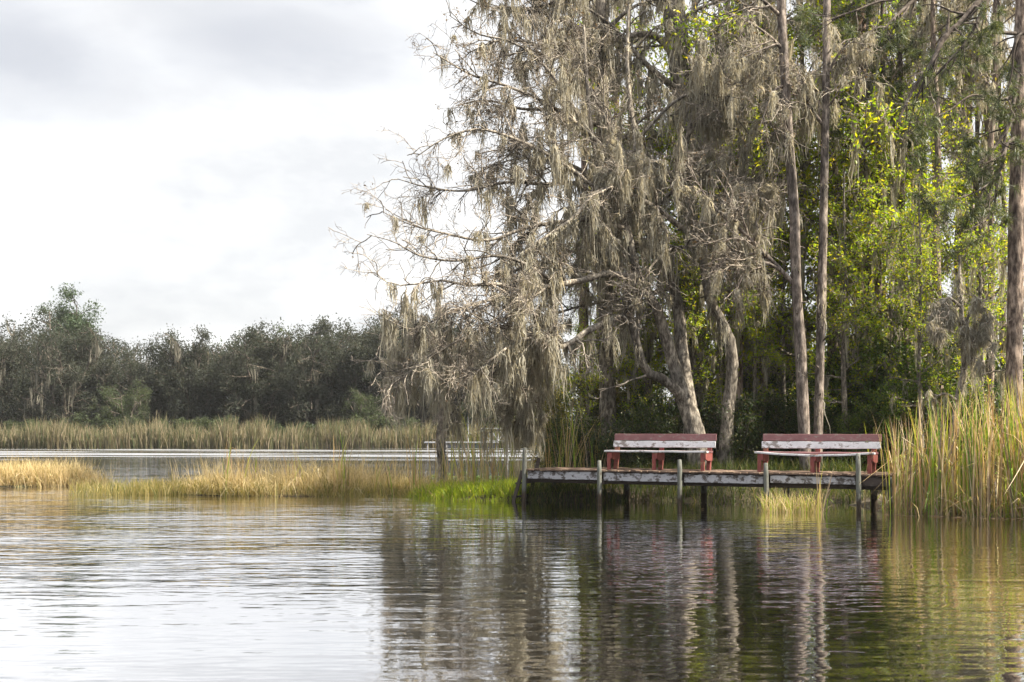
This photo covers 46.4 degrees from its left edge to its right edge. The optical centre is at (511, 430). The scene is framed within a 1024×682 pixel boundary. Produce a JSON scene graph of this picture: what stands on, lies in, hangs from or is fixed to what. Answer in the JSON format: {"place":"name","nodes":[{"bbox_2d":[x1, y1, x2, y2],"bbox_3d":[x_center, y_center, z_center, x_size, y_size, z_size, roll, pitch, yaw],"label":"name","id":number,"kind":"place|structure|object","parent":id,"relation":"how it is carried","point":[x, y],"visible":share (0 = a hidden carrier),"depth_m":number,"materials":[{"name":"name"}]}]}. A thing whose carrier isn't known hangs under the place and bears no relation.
{"place":"outdoors","nodes":[
{"label":"outdoors","id":0,"kind":"place"},
{"bbox_2d":[0,442,1002,512],"bbox_3d":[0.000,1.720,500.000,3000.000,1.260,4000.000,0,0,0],"label":"ground","id":1,"kind":"structure","parent":0,"point":[867,502],"depth_m":28.29,"materials":[{"name":"soil"}]},
{"bbox_2d":[0,330,33,428],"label":"oak tree","id":2,"kind":"object","parent":1,"relation":"on","point":[5,396],"visible":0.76,"depth_m":120.87,"materials":[{"name":"green plant"}]},
{"bbox_2d":[0,323,61,429],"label":"oak tree","id":3,"kind":"object","parent":1,"relation":"on","point":[19,346],"visible":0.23,"depth_m":122.82,"materials":[{"name":"green plant"}]},
{"bbox_2d":[0,303,113,423],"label":"oak tree","id":4,"kind":"object","parent":1,"relation":"on","point":[44,318],"visible":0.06,"depth_m":129.01,"materials":[{"name":"green plant"}]},
{"bbox_2d":[10,324,118,427],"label":"oak tree","id":5,"kind":"object","parent":1,"relation":"on","point":[64,401],"visible":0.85,"depth_m":117.04,"materials":[{"name":"green plant"}]},
{"bbox_2d":[49,282,105,357],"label":"pine tree","id":6,"kind":"object","parent":1,"relation":"on","point":[73,320],"visible":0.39,"depth_m":133.73,"materials":[{"name":"green plant"}]},
{"bbox_2d":[70,410,107,434],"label":"shrub","id":7,"kind":"object","parent":1,"relation":"on","point":[78,416],"visible":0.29,"depth_m":115.33,"materials":[{"name":"green plant"}]},
{"bbox_2d":[52,318,148,435],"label":"oak tree","id":8,"kind":"object","parent":1,"relation":"on","point":[73,353],"visible":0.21,"depth_m":121.12,"materials":[{"name":"green plant"}]},
{"bbox_2d":[89,375,152,430],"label":"tree","id":9,"kind":"object","parent":1,"relation":"on","point":[119,410],"visible":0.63,"depth_m":116.49,"materials":[{"name":"green plant"}]},
{"bbox_2d":[77,348,171,426],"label":"oak tree","id":10,"kind":"object","parent":1,"relation":"on","point":[128,378],"visible":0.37,"depth_m":119.72,"materials":[{"name":"green plant"}]},
{"bbox_2d":[118,346,180,423],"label":"oak tree","id":11,"kind":"object","parent":1,"relation":"on","point":[141,361],"visible":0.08,"depth_m":123.58,"materials":[{"name":"green plant"}]},
{"bbox_2d":[140,323,241,428],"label":"oak tree","id":12,"kind":"object","parent":1,"relation":"on","point":[192,378],"visible":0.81,"depth_m":120.38,"materials":[{"name":"green plant"}]},
{"bbox_2d":[172,325,250,429],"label":"oak tree","id":13,"kind":"object","parent":1,"relation":"on","point":[206,336],"visible":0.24,"depth_m":121.76,"materials":[{"name":"green plant"}]},
{"bbox_2d":[0,449,479,497],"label":"marsh grass","id":14,"kind":"structure","parent":1,"relation":"on","point":[29,474],"depth_m":31.39,"materials":[{"name":"plant"}]},
{"bbox_2d":[199,317,313,427],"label":"oak tree","id":15,"kind":"object","parent":1,"relation":"on","point":[248,384],"visible":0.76,"depth_m":119.22,"materials":[{"name":"green plant"}]},
{"bbox_2d":[65,475,465,497],"bbox_3d":[-6.373,1.511,30.648,10.835,0.907,3.091,0,0,11],"label":"marsh sedge","id":16,"kind":"object","parent":1,"relation":"on","point":[155,487],"visible":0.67,"depth_m":30.27,"materials":[{"name":"plant"}]},
{"bbox_2d":[0,410,568,448],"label":"reeds","id":17,"kind":"object","parent":1,"relation":"on","point":[67,436],"visible":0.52,"depth_m":109.87,"materials":[{"name":"plant"}]},
{"bbox_2d":[242,314,341,433],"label":"oak tree","id":18,"kind":"object","parent":1,"relation":"on","point":[325,320],"visible":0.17,"depth_m":120.94,"materials":[{"name":"green plant"}]},
{"bbox_2d":[259,325,352,429],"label":"oak tree","id":19,"kind":"object","parent":1,"relation":"on","point":[310,409],"visible":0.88,"depth_m":118.97,"materials":[{"name":"green plant"}]},
{"bbox_2d":[315,423,363,494],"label":"cattail clump","id":20,"kind":"object","parent":1,"relation":"on","point":[340,468],"visible":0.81,"depth_m":30.18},
{"bbox_2d":[304,315,381,423],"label":"oak tree","id":21,"kind":"object","parent":1,"relation":"on","point":[358,354],"visible":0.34,"depth_m":119.78,"materials":[{"name":"green plant"}]},
{"bbox_2d":[339,386,383,432],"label":"tree","id":22,"kind":"object","parent":1,"relation":"on","point":[361,410],"visible":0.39,"depth_m":116.09,"materials":[{"name":"green plant"}]},
{"bbox_2d":[324,311,417,427],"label":"oak tree","id":23,"kind":"object","parent":1,"relation":"on","point":[369,389],"visible":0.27,"depth_m":119.49,"materials":[{"name":"green plant"}]},
{"bbox_2d":[350,412,396,436],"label":"shrub","id":24,"kind":"object","parent":1,"relation":"on","point":[382,421],"visible":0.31,"depth_m":114.64,"materials":[{"name":"green plant"}]},
{"bbox_2d":[376,301,480,429],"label":"oak tree","id":25,"kind":"object","parent":1,"relation":"on","point":[423,410],"visible":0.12,"depth_m":120.44,"materials":[{"name":"green plant"}]},
{"bbox_2d":[340,474,528,500],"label":"shore grass","id":26,"kind":"structure","parent":1,"relation":"on","point":[504,488],"depth_m":28.79,"materials":[{"name":"plant"}]},
{"bbox_2d":[427,431,477,481],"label":"cattail clump","id":27,"kind":"object","parent":1,"relation":"on","point":[445,464],"visible":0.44,"depth_m":32.22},
{"bbox_2d":[435,410,521,483],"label":"cattail clump","id":28,"kind":"object","parent":1,"relation":"on","point":[474,469],"visible":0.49,"depth_m":31.50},
{"bbox_2d":[470,411,536,481],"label":"cattail clump","id":29,"kind":"object","parent":1,"relation":"on","point":[495,471],"visible":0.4,"depth_m":31.72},
{"bbox_2d":[528,377,578,467],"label":"shrub","id":30,"kind":"object","parent":1,"relation":"on","point":[561,411],"visible":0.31,"depth_m":35.79,"materials":[{"name":"green plant"}]},
{"bbox_2d":[328,0,785,475],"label":"mossy oak","id":31,"kind":"object","parent":1,"relation":"on","point":[528,351],"visible":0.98,"depth_m":28.86,"materials":[{"name":"grey plant"}]},
{"bbox_2d":[425,0,697,466],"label":"cypress tree","id":32,"kind":"object","parent":1,"relation":"on","point":[607,402],"visible":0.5,"depth_m":32.07,"materials":[{"name":"grey plant"}]},
{"bbox_2d":[520,394,605,467],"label":"cattail clump","id":33,"kind":"object","parent":1,"relation":"on","point":[575,457],"visible":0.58,"depth_m":30.59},
{"bbox_2d":[533,409,596,466],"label":"shrub","id":34,"kind":"object","parent":1,"relation":"on","point":[579,434],"visible":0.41,"depth_m":31.38,"materials":[{"name":"green plant"}]},
{"bbox_2d":[539,0,626,441],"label":"pine tree","id":35,"kind":"object","parent":1,"relation":"on","point":[585,189],"visible":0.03,"depth_m":36.91,"materials":[{"name":"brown plant"}]},
{"bbox_2d":[558,274,618,467],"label":"gum tree","id":36,"kind":"object","parent":1,"relation":"on","point":[588,386],"visible":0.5,"depth_m":32.54,"materials":[{"name":"green plant"}]},
{"bbox_2d":[554,349,633,467],"bbox_3d":[2.326,-0.332,33.587,2.276,4.193,2.309,0,0,-28],"label":"shrub","id":37,"kind":"object","parent":1,"relation":"on","point":[622,394],"visible":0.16,"depth_m":33.34,"materials":[{"name":"green plant"}]},
{"bbox_2d":[571,410,649,467],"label":"shrub","id":38,"kind":"object","parent":1,"relation":"on","point":[602,443],"visible":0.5,"depth_m":30.96,"materials":[{"name":"green plant"}]},
{"bbox_2d":[572,0,657,394],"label":"pine tree","id":39,"kind":"object","parent":1,"relation":"on","point":[614,17],"visible":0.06,"depth_m":38.94,"materials":[{"name":"green plant"}]},
{"bbox_2d":[590,380,672,466],"bbox_3d":[3.041,0.046,33.242,2.164,3.188,3.019,0,0,-43],"label":"shrub","id":40,"kind":"object","parent":1,"relation":"on","point":[619,406],"visible":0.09,"depth_m":32.61,"materials":[{"name":"green plant"}]},
{"bbox_2d":[568,6,709,412],"bbox_3d":[3.526,-5.102,33.982,4.143,13.817,4.073,0,0,42],"label":"gum tree","id":41,"kind":"object","parent":1,"relation":"on","point":[659,148],"visible":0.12,"depth_m":33.44,"materials":[{"name":"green plant"}]},
{"bbox_2d":[607,259,670,455],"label":"gum tree","id":42,"kind":"object","parent":1,"relation":"on","point":[652,335],"visible":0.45,"depth_m":32.25,"materials":[{"name":"green plant"}]},
{"bbox_2d":[580,70,698,419],"bbox_3d":[3.722,-4.274,33.620,3.534,12.039,3.601,0,0,-38],"label":"gum tree","id":43,"kind":"object","parent":1,"relation":"on","point":[648,381],"visible":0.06,"depth_m":33.41,"materials":[{"name":"green plant"}]},
{"bbox_2d":[619,393,668,468],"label":"shrub","id":44,"kind":"object","parent":1,"relation":"on","point":[653,425],"visible":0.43,"depth_m":31.15,"materials":[{"name":"green plant"}]},
{"bbox_2d":[478,0,819,465],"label":"cypress tree","id":45,"kind":"object","parent":1,"relation":"on","point":[610,38],"visible":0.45,"depth_m":32.37,"materials":[{"name":"grey plant"}]},
{"bbox_2d":[613,401,704,468],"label":"shrub","id":46,"kind":"object","parent":1,"relation":"on","point":[673,419],"visible":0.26,"depth_m":31.45,"materials":[{"name":"green plant"}]},
{"bbox_2d":[653,356,715,462],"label":"shrub","id":47,"kind":"object","parent":1,"relation":"on","point":[699,408],"visible":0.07,"depth_m":35.28,"materials":[{"name":"green plant"}]},
{"bbox_2d":[560,11,811,468],"bbox_3d":[4.382,-4.411,29.760,6.413,12.556,3.983,0,0,0],"label":"mossy oak","id":48,"kind":"object","parent":1,"relation":"on","point":[604,173],"visible":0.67,"depth_m":29.64,"materials":[{"name":"grey plant"}]},
{"bbox_2d":[633,4,758,404],"bbox_3d":[5.545,-5.549,35.469,3.895,14.444,4.266,0,0,-20],"label":"gum tree","id":49,"kind":"object","parent":1,"relation":"on","point":[640,50],"visible":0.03,"depth_m":35.51,"materials":[{"name":"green plant"}]},
{"bbox_2d":[515,456,878,502],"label":"bank grass","id":50,"kind":"structure","parent":1,"relation":"on","point":[546,488],"depth_m":28.34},
{"bbox_2d":[659,179,740,421],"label":"gum tree","id":51,"kind":"object","parent":1,"relation":"on","point":[693,332],"visible":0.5,"depth_m":31.39,"materials":[{"name":"green plant"}]},
{"bbox_2d":[522,447,900,512],"bbox_3d":[4.284,1.371,26.570,8.327,1.960,1.791,0,0,28],"label":"wooden dock","id":52,"kind":"object","parent":1,"relation":"on","point":[680,477],"visible":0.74,"depth_m":25.91,"materials":[{"name":"grey wood"}]},
{"bbox_2d":[604,434,716,470],"bbox_3d":[3.340,0.482,26.924,2.470,0.821,0.640,0,0,27],"label":"park bench","id":53,"kind":"object","parent":52,"relation":"on","point":[661,442],"visible":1,"depth_m":26.98,"materials":[{"name":"white paint"}]},
{"bbox_2d":[754,434,881,473],"bbox_3d":[6.471,0.482,25.298,2.550,0.821,0.640,0,0,27],"label":"park bench","id":54,"kind":"object","parent":52,"relation":"on","point":[775,440],"visible":0.96,"depth_m":25.36,"materials":[{"name":"white paint"}]},
{"bbox_2d":[687,0,736,315],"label":"pine tree","id":55,"kind":"object","parent":1,"relation":"on","point":[692,6],"visible":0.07,"depth_m":33.95,"materials":[{"name":"green plant"}]},
{"bbox_2d":[652,1,793,460],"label":"cypress tree","id":56,"kind":"object","parent":1,"relation":"on","point":[666,38],"visible":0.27,"depth_m":31.69,"materials":[{"name":"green plant"}]},
{"bbox_2d":[698,388,785,468],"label":"shrub","id":57,"kind":"object","parent":1,"relation":"on","point":[744,427],"visible":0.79,"depth_m":30.66,"materials":[{"name":"green plant"}]},
{"bbox_2d":[646,0,837,395],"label":"gum tree","id":58,"kind":"object","parent":1,"relation":"on","point":[780,177],"visible":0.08,"depth_m":32.44,"materials":[{"name":"green plant"}]},
{"bbox_2d":[663,0,827,470],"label":"slim tree","id":59,"kind":"object","parent":1,"relation":"on","point":[746,270],"visible":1,"depth_m":28.55,"materials":[{"name":"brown plant"}]},
{"bbox_2d":[712,243,793,463],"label":"gum tree","id":60,"kind":"object","parent":1,"relation":"on","point":[768,357],"visible":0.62,"depth_m":31.49,"materials":[{"name":"green plant"}]},
{"bbox_2d":[713,0,809,464],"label":"pine tree","id":61,"kind":"object","parent":1,"relation":"on","point":[740,382],"visible":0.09,"depth_m":31.61,"materials":[{"name":"brown plant"}]},
{"bbox_2d":[712,362,814,460],"bbox_3d":[6.765,-0.507,32.980,2.937,3.806,2.259,0,0,-16],"label":"shrub","id":62,"kind":"object","parent":1,"relation":"on","point":[775,384],"visible":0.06,"depth_m":32.84,"materials":[{"name":"green plant"}]},
{"bbox_2d":[734,388,813,464],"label":"shrub","id":63,"kind":"object","parent":1,"relation":"on","point":[772,429],"visible":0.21,"depth_m":31.49,"materials":[{"name":"green plant"}]},
{"bbox_2d":[746,0,817,438],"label":"pine tree","id":64,"kind":"object","parent":1,"relation":"on","point":[792,24],"visible":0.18,"depth_m":32.06,"materials":[{"name":"green plant"}]},
{"bbox_2d":[732,11,842,415],"bbox_3d":[7.555,-5.181,34.208,3.931,13.484,3.834,0,0,-6],"label":"gum tree","id":65,"kind":"object","parent":1,"relation":"on","point":[810,346],"visible":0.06,"depth_m":33.79,"materials":[{"name":"green plant"}]},
{"bbox_2d":[743,166,836,410],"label":"gum tree","id":66,"kind":"object","parent":1,"relation":"on","point":[782,385],"visible":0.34,"depth_m":32.84,"materials":[{"name":"green plant"}]},
{"bbox_2d":[746,387,835,466],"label":"shrub","id":67,"kind":"object","parent":1,"relation":"on","point":[788,426],"visible":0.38,"depth_m":31.42,"materials":[{"name":"green plant"}]},
{"bbox_2d":[726,0,889,465],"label":"gum tree","id":68,"kind":"object","parent":1,"relation":"on","point":[808,213],"visible":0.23,"depth_m":32.61,"materials":[{"name":"green plant"}]},
{"bbox_2d":[733,0,897,467],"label":"slim tree","id":69,"kind":"object","parent":1,"relation":"on","point":[805,98],"visible":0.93,"depth_m":29.30,"materials":[{"name":"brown plant"}]},
{"bbox_2d":[785,0,888,461],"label":"cypress tree","id":70,"kind":"object","parent":1,"relation":"on","point":[834,169],"visible":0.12,"depth_m":33.43,"materials":[{"name":"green plant"}]},
{"bbox_2d":[792,400,888,471],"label":"shrub","id":71,"kind":"object","parent":1,"relation":"on","point":[833,431],"visible":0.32,"depth_m":30.38,"materials":[{"name":"green plant"}]},
{"bbox_2d":[790,171,896,467],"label":"gum tree","id":72,"kind":"object","parent":1,"relation":"on","point":[833,261],"visible":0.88,"depth_m":30.45,"materials":[{"name":"green plant"}]},
{"bbox_2d":[786,29,910,377],"bbox_3d":[9.806,-4.957,34.426,4.468,12.976,4.164,0,0,-35],"label":"gum tree","id":73,"kind":"object","parent":1,"relation":"on","point":[848,198],"visible":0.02,"depth_m":34.12,"materials":[{"name":"green plant"}]},
{"bbox_2d":[828,397,887,471],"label":"shrub","id":74,"kind":"object","parent":1,"relation":"on","point":[856,419],"visible":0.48,"depth_m":30.17,"materials":[{"name":"green plant"}]},
{"bbox_2d":[790,0,943,368],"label":"pine tree","id":75,"kind":"object","parent":1,"relation":"on","point":[909,50],"visible":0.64,"depth_m":31.20,"materials":[{"name":"green plant"}]},
{"bbox_2d":[802,0,937,469],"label":"gum tree","id":76,"kind":"object","parent":1,"relation":"on","point":[880,116],"visible":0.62,"depth_m":30.89,"materials":[{"name":"green plant"}]},
{"bbox_2d":[810,351,934,457],"bbox_3d":[9.363,-0.450,31.766,2.398,3.552,3.287,0,0,-32],"label":"shrub","id":77,"kind":"object","parent":1,"relation":"on","point":[860,397],"visible":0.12,"depth_m":31.01,"materials":[{"name":"green plant"}]},
{"bbox_2d":[813,298,932,471],"bbox_3d":[9.795,-1.004,31.258,3.628,4.979,2.971,0,0,-25],"label":"shrub","id":78,"kind":"object","parent":1,"relation":"on","point":[871,354],"visible":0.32,"depth_m":30.63,"materials":[{"name":"green plant"}]},
{"bbox_2d":[831,0,944,338],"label":"pine tree","id":79,"kind":"object","parent":1,"relation":"on","point":[877,281],"visible":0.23,"depth_m":31.68,"materials":[{"name":"green plant"}]},
{"bbox_2d":[837,139,944,471],"bbox_3d":[9.767,-3.085,30.991,2.705,9.024,2.391,0,0,-15],"label":"gum tree","id":80,"kind":"object","parent":1,"relation":"on","point":[892,231],"visible":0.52,"depth_m":30.86,"materials":[{"name":"green plant"}]},
{"bbox_2d":[854,354,950,471],"bbox_3d":[9.945,-0.276,30.303,2.274,3.301,2.498,0,0,26],"label":"shrub","id":81,"kind":"object","parent":1,"relation":"on","point":[886,413],"visible":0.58,"depth_m":29.84,"materials":[{"name":"green plant"}]},
{"bbox_2d":[834,15,970,365],"bbox_3d":[10.542,-5.112,32.974,3.816,13.317,3.854,0,0,43],"label":"gum tree","id":82,"kind":"object","parent":1,"relation":"on","point":[929,179],"visible":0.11,"depth_m":32.68,"materials":[{"name":"green plant"}]},
{"bbox_2d":[795,0,1023,146],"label":"pine tree","id":83,"kind":"object","parent":1,"relation":"on","point":[960,19],"visible":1,"depth_m":24.12,"materials":[{"name":"brown plant"}]},
{"bbox_2d":[867,0,961,427],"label":"pine tree","id":84,"kind":"object","parent":1,"relation":"on","point":[927,27],"visible":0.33,"depth_m":31.45,"materials":[{"name":"plant"}]},
{"bbox_2d":[870,60,960,376],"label":"gum tree","id":85,"kind":"object","parent":1,"relation":"on","point":[942,263],"visible":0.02,"depth_m":37.65,"materials":[{"name":"green plant"}]},
{"bbox_2d":[859,335,977,472],"bbox_3d":[10.733,-0.559,31.113,3.056,3.921,3.161,0,0,36],"label":"shrub","id":86,"kind":"object","parent":1,"relation":"on","point":[906,375],"visible":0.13,"depth_m":30.47,"materials":[{"name":"green plant"}]},
{"bbox_2d":[879,178,961,474],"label":"gum tree","id":87,"kind":"object","parent":1,"relation":"on","point":[916,267],"visible":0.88,"depth_m":29.49,"materials":[{"name":"green plant"}]},
{"bbox_2d":[887,0,970,356],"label":"cypress tree","id":88,"kind":"object","parent":1,"relation":"on","point":[957,86],"visible":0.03,"depth_m":35.95,"materials":[{"name":"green plant"}]},
{"bbox_2d":[884,0,981,412],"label":"pine tree","id":89,"kind":"object","parent":1,"relation":"on","point":[954,148],"visible":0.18,"depth_m":34.07,"materials":[{"name":"green plant"}]},
{"bbox_2d":[898,0,984,462],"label":"pine tree","id":90,"kind":"object","parent":1,"relation":"on","point":[937,146],"visible":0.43,"depth_m":30.89,"materials":[{"name":"brown plant"}]},
{"bbox_2d":[899,32,1023,401],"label":"gum tree","id":91,"kind":"object","parent":1,"relation":"on","point":[978,131],"visible":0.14,"depth_m":34.93,"materials":[{"name":"green plant"}]},
{"bbox_2d":[919,0,1008,319],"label":"cypress tree","id":92,"kind":"object","parent":1,"relation":"on","point":[961,91],"visible":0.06,"depth_m":36.79,"materials":[{"name":"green plant"}]},
{"bbox_2d":[905,0,1023,455],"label":"pine tree","id":93,"kind":"object","parent":1,"relation":"on","point":[1014,218],"visible":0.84,"depth_m":26.47,"materials":[{"name":"brown plant"}]},
{"bbox_2d":[919,255,1011,489],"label":"mossy sapling","id":94,"kind":"object","parent":1,"relation":"on","point":[945,314],"visible":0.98,"depth_m":25.63,"materials":[{"name":"grey plant"}]},
{"bbox_2d":[912,0,1023,381],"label":"cypress tree","id":95,"kind":"object","parent":1,"relation":"on","point":[984,140],"visible":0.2,"depth_m":34.77,"materials":[{"name":"green plant"}]},
{"bbox_2d":[922,364,1023,469],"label":"shrub","id":96,"kind":"object","parent":1,"relation":"on","point":[950,400],"visible":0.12,"depth_m":30.38,"materials":[{"name":"green plant"}]},
{"bbox_2d":[928,153,1023,458],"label":"gum tree","id":97,"kind":"object","parent":1,"relation":"on","point":[990,247],"visible":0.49,"depth_m":29.40,"materials":[{"name":"green plant"}]},
{"bbox_2d":[949,0,1014,474],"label":"pine tree","id":98,"kind":"object","parent":1,"relation":"on","point":[980,77],"visible":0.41,"depth_m":30.88,"materials":[{"name":"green plant"}]},
{"bbox_2d":[955,0,1011,382],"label":"pine tree","id":99,"kind":"object","parent":1,"relation":"on","point":[1002,199],"visible":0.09,"depth_m":35.07,"materials":[{"name":"green plant"}]},
{"bbox_2d":[943,324,1023,468],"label":"shrub","id":100,"kind":"object","parent":1,"relation":"on","point":[996,362],"visible":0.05,"depth_m":31.72,"materials":[{"name":"green plant"}]},
{"bbox_2d":[950,383,1023,474],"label":"shrub","id":101,"kind":"object","parent":1,"relation":"on","point":[998,411],"visible":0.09,"depth_m":29.04,"materials":[{"name":"green plant"}]},
{"bbox_2d":[0,448,1023,681],"bbox_3d":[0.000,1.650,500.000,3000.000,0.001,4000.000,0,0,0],"label":"water","id":102,"kind":"structure","parent":0,"point":[150,588],"depth_m":12.56,"materials":[{"name":"liquid"}]},
{"bbox_2d":[356,294,496,484],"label":"swamp tree","id":103,"kind":"object","parent":102,"relation":"in","point":[399,354],"visible":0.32,"depth_m":35.75,"materials":[{"name":"grey plant"}]},
{"bbox_2d":[757,489,831,513],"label":"grass tuft","id":104,"kind":"object","parent":102,"relation":"in","point":[797,504],"visible":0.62,"depth_m":24.38,"materials":[{"name":"plant"}]},
{"bbox_2d":[874,413,910,514],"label":"cattail clump","id":105,"kind":"object","parent":102,"relation":"in","point":[895,509],"visible":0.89,"depth_m":23.61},
{"bbox_2d":[836,373,1023,517],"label":"cattails","id":106,"kind":"object","parent":102,"relation":"in","point":[971,489],"visible":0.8,"depth_m":23.30,"materials":[{"name":"plant"}]},
{"bbox_2d":[0,0,1023,427],"label":"sky","id":107,"kind":"structure","parent":0,"point":[186,164],"materials":[{"name":"white"}]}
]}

